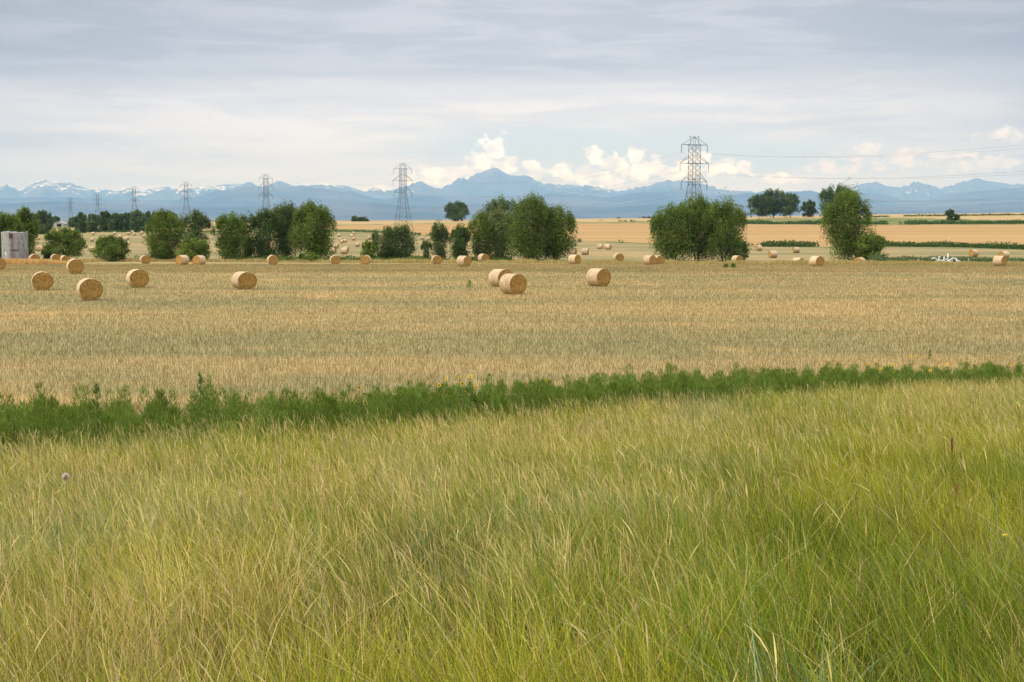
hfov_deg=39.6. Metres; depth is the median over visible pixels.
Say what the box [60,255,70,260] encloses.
straw bale
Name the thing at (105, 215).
tree
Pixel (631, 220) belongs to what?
hedgerow
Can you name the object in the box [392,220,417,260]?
shrub
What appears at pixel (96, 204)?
pylon
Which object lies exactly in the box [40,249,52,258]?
bush
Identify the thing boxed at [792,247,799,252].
straw bale
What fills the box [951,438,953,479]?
dock plant
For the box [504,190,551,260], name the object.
tree
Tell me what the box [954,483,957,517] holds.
dock plant
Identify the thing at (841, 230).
tree
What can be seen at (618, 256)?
straw bale
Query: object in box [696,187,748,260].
tree
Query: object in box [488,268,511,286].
straw bale
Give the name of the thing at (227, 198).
mountain foothills
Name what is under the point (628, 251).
pasture ground
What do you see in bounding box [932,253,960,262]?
pipe heap
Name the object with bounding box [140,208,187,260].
tree
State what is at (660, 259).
straw bale
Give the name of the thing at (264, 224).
tree
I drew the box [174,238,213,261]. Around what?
bush
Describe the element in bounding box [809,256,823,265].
straw bale
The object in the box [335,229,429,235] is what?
hedgerow
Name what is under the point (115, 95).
sky
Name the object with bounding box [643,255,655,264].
straw bale
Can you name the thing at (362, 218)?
bush
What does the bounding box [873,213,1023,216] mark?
hedgerow
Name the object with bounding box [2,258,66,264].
dry grass
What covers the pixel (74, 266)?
straw bale
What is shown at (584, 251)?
straw bale
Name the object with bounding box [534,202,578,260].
tree
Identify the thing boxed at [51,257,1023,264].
rough grass
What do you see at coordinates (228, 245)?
tree
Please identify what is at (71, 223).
tree
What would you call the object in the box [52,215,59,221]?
tree
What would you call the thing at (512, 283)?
straw bale
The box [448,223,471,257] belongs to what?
shrub
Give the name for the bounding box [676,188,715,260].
tree
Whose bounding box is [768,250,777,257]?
straw bale
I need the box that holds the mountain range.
[0,168,1023,200]
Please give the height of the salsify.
0.670 m
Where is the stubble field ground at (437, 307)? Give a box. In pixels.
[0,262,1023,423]
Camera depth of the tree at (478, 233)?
256.75 m
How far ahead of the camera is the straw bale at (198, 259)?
222.27 m
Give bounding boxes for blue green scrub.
[868,253,1023,262]
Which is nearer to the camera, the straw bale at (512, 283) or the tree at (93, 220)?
the straw bale at (512, 283)
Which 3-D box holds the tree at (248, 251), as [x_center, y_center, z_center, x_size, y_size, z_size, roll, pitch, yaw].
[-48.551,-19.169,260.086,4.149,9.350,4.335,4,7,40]
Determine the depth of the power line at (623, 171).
471.23 m
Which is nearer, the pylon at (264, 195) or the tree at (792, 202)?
the pylon at (264, 195)
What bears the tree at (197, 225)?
on the pasture ground at (628, 251)
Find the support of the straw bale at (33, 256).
on the pasture ground at (628, 251)
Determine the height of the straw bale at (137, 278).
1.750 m
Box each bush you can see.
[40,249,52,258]
[41,227,87,257]
[88,235,131,261]
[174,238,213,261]
[295,250,320,261]
[351,215,359,220]
[359,216,369,220]
[360,239,378,258]
[724,240,750,260]
[852,231,887,260]
[945,209,954,220]
[954,214,960,219]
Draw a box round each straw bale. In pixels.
[0,258,5,269]
[28,254,39,258]
[31,270,53,289]
[50,253,60,259]
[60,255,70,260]
[66,258,83,273]
[75,278,103,300]
[125,268,148,287]
[140,254,150,263]
[175,255,188,264]
[192,255,205,264]
[231,270,256,288]
[267,255,278,264]
[330,255,340,263]
[341,248,347,253]
[360,254,370,263]
[431,254,442,263]
[457,256,470,265]
[478,254,489,261]
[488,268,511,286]
[497,272,526,293]
[568,254,580,263]
[569,249,576,254]
[581,248,588,254]
[586,268,610,285]
[613,253,623,260]
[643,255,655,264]
[655,255,664,263]
[731,255,743,260]
[755,245,761,250]
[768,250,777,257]
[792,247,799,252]
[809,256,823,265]
[853,257,865,261]
[968,249,978,256]
[992,256,1007,265]
[998,251,1009,257]
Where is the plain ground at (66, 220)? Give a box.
[28,219,477,221]
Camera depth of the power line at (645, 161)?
416.65 m
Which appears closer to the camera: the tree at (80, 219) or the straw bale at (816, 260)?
the straw bale at (816, 260)
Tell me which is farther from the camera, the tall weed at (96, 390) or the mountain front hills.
the mountain front hills
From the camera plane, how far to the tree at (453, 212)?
1240.74 m
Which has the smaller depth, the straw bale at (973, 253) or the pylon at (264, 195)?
the straw bale at (973, 253)
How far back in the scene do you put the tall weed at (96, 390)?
21.36 m
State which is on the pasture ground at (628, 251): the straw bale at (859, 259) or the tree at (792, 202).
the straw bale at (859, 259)
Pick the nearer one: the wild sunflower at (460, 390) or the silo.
the wild sunflower at (460, 390)
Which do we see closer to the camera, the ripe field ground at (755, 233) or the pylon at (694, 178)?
the pylon at (694, 178)
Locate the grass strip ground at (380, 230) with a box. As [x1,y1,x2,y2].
[45,229,970,247]
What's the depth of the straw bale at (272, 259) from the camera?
222.15 m
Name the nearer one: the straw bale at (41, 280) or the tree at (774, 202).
the straw bale at (41, 280)
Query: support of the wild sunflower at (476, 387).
on the roadside ground at (497, 652)
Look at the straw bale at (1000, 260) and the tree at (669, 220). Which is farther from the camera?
the tree at (669, 220)
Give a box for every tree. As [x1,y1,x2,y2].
[0,209,24,257]
[11,206,40,254]
[36,209,53,233]
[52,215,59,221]
[67,217,76,226]
[74,212,87,232]
[86,213,101,231]
[98,210,111,231]
[107,213,121,230]
[118,212,131,229]
[126,209,147,231]
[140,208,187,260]
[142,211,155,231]
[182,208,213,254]
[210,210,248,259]
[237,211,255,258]
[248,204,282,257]
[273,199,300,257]
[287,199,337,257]
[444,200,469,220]
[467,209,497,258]
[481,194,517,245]
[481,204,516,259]
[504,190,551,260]
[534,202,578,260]
[647,200,700,260]
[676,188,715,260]
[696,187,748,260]
[746,193,771,217]
[754,188,786,217]
[779,192,800,217]
[799,199,818,216]
[816,182,857,212]
[818,177,876,260]
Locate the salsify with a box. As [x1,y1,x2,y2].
[62,473,69,499]
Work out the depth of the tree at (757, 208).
1172.60 m
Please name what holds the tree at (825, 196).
on the grass ground at (893, 221)
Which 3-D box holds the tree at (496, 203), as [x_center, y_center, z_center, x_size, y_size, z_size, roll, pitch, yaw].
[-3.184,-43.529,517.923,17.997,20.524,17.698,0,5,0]
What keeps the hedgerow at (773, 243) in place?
on the pasture ground at (628, 251)
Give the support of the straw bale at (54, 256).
on the pasture ground at (628, 251)
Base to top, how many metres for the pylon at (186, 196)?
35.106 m
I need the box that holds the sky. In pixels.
[0,0,1023,192]
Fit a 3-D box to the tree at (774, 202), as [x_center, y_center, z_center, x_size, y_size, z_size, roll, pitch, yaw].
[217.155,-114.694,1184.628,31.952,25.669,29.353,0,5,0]
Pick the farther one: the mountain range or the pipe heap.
the mountain range
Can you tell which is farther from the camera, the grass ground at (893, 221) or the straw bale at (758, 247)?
the grass ground at (893, 221)
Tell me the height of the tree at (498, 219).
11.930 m
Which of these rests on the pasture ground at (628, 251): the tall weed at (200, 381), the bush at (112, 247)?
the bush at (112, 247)
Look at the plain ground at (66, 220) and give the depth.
24638.99 m
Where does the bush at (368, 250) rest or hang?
on the pasture ground at (628, 251)
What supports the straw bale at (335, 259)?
on the stubble field ground at (437, 307)
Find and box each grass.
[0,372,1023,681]
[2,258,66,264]
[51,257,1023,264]
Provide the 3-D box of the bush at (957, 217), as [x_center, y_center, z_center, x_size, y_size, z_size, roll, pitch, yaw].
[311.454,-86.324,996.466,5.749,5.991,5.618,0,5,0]
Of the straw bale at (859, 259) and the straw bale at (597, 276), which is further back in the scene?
the straw bale at (859, 259)
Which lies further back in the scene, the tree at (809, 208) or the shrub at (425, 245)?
the tree at (809, 208)
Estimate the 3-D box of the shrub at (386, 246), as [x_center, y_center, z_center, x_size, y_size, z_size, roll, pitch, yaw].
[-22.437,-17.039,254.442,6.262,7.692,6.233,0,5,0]
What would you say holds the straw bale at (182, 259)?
on the stubble field ground at (437, 307)
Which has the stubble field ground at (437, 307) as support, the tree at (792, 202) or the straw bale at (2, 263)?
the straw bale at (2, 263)
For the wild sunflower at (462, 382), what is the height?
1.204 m
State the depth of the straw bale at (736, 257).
240.20 m
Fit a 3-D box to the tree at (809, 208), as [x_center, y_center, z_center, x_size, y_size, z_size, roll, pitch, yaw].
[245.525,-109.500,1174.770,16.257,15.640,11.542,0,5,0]
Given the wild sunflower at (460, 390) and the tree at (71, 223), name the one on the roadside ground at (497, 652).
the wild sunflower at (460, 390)
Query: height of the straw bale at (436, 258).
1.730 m
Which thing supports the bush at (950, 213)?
on the grass ground at (893, 221)
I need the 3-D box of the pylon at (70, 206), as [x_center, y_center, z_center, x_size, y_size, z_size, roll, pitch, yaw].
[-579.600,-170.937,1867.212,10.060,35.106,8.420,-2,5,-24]
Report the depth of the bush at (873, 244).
251.61 m
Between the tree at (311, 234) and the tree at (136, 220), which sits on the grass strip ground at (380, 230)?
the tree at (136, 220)
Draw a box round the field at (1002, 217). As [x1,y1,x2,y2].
[23,213,1023,226]
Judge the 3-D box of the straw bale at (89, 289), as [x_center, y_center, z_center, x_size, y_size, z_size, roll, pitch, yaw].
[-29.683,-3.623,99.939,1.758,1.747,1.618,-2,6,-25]
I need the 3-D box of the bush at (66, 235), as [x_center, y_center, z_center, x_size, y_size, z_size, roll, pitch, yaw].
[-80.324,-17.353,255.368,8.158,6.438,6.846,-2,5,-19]
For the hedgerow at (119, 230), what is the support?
on the grass strip ground at (380, 230)
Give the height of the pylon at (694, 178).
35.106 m
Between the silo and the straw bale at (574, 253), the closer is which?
the silo
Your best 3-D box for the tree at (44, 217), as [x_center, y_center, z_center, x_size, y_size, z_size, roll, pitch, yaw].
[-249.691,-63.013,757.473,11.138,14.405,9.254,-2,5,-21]
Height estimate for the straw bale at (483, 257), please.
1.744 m
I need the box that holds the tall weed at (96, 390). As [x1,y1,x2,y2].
[89,383,105,456]
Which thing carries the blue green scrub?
on the pasture ground at (628, 251)
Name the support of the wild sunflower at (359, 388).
on the roadside ground at (497, 652)
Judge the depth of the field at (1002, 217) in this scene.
1177.08 m
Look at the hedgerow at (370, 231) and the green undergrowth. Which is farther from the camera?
the hedgerow at (370, 231)
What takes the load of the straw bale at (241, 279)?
on the stubble field ground at (437, 307)
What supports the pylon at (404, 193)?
on the pasture ground at (628, 251)
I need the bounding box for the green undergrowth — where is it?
[128,254,511,260]
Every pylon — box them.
[66,198,73,221]
[94,194,101,214]
[131,186,138,209]
[180,182,191,221]
[258,174,273,209]
[393,163,413,236]
[676,136,708,241]
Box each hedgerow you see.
[49,229,135,231]
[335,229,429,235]
[578,238,1023,249]
[600,219,747,221]
[746,219,1023,224]
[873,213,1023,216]
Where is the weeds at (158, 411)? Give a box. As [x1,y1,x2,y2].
[0,354,1023,463]
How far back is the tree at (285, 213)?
260.03 m
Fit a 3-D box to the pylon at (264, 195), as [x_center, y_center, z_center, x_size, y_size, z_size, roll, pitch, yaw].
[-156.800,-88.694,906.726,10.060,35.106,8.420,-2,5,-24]
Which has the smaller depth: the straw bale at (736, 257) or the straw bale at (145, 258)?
the straw bale at (145, 258)
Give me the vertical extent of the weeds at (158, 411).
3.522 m
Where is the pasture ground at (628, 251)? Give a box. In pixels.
[31,232,1023,263]
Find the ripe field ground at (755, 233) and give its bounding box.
[50,223,1023,246]
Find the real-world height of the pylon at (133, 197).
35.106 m
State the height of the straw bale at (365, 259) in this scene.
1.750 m
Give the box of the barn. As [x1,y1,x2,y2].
[53,221,68,226]
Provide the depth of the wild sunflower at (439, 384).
27.17 m
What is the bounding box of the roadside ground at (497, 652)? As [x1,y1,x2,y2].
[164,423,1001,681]
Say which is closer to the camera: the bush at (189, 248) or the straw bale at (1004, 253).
the bush at (189, 248)
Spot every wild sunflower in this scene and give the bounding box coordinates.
[356,385,365,426]
[437,378,450,411]
[455,376,464,418]
[460,374,474,408]
[464,385,479,414]
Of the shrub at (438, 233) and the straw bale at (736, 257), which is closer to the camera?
the straw bale at (736, 257)
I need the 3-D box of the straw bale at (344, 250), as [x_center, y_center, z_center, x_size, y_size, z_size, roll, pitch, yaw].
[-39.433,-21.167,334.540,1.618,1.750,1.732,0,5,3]
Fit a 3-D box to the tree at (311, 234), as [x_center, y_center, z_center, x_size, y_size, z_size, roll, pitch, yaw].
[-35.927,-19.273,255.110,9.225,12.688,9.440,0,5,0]
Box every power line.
[75,145,1017,204]
[77,190,1008,213]
[81,171,1020,208]
[82,148,1023,204]
[85,190,1020,213]
[121,171,1016,205]
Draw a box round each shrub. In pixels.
[370,225,403,257]
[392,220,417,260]
[420,240,431,258]
[429,219,449,257]
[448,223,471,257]
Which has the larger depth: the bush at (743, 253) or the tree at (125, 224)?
the tree at (125, 224)
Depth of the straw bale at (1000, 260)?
206.22 m
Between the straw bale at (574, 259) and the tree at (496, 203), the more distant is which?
the tree at (496, 203)
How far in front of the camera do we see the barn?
1073.81 m
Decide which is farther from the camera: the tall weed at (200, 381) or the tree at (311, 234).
the tree at (311, 234)
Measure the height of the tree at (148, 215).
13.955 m
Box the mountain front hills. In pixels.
[0,201,1023,218]
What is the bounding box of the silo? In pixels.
[1,231,28,258]
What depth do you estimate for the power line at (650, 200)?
438.26 m
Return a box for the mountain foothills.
[0,185,1023,207]
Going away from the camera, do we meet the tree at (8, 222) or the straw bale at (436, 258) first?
the straw bale at (436, 258)
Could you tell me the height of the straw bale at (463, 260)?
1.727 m
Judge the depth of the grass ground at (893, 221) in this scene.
1036.63 m
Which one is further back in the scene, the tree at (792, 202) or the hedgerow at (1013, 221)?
the tree at (792, 202)
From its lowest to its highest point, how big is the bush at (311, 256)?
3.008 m
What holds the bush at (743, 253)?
on the pasture ground at (628, 251)
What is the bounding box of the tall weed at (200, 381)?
[193,371,210,453]
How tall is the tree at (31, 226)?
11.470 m
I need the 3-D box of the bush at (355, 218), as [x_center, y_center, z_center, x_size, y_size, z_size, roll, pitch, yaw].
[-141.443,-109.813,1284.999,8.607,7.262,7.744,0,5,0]
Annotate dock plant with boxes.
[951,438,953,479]
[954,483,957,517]
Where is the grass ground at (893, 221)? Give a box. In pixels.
[52,218,1022,228]

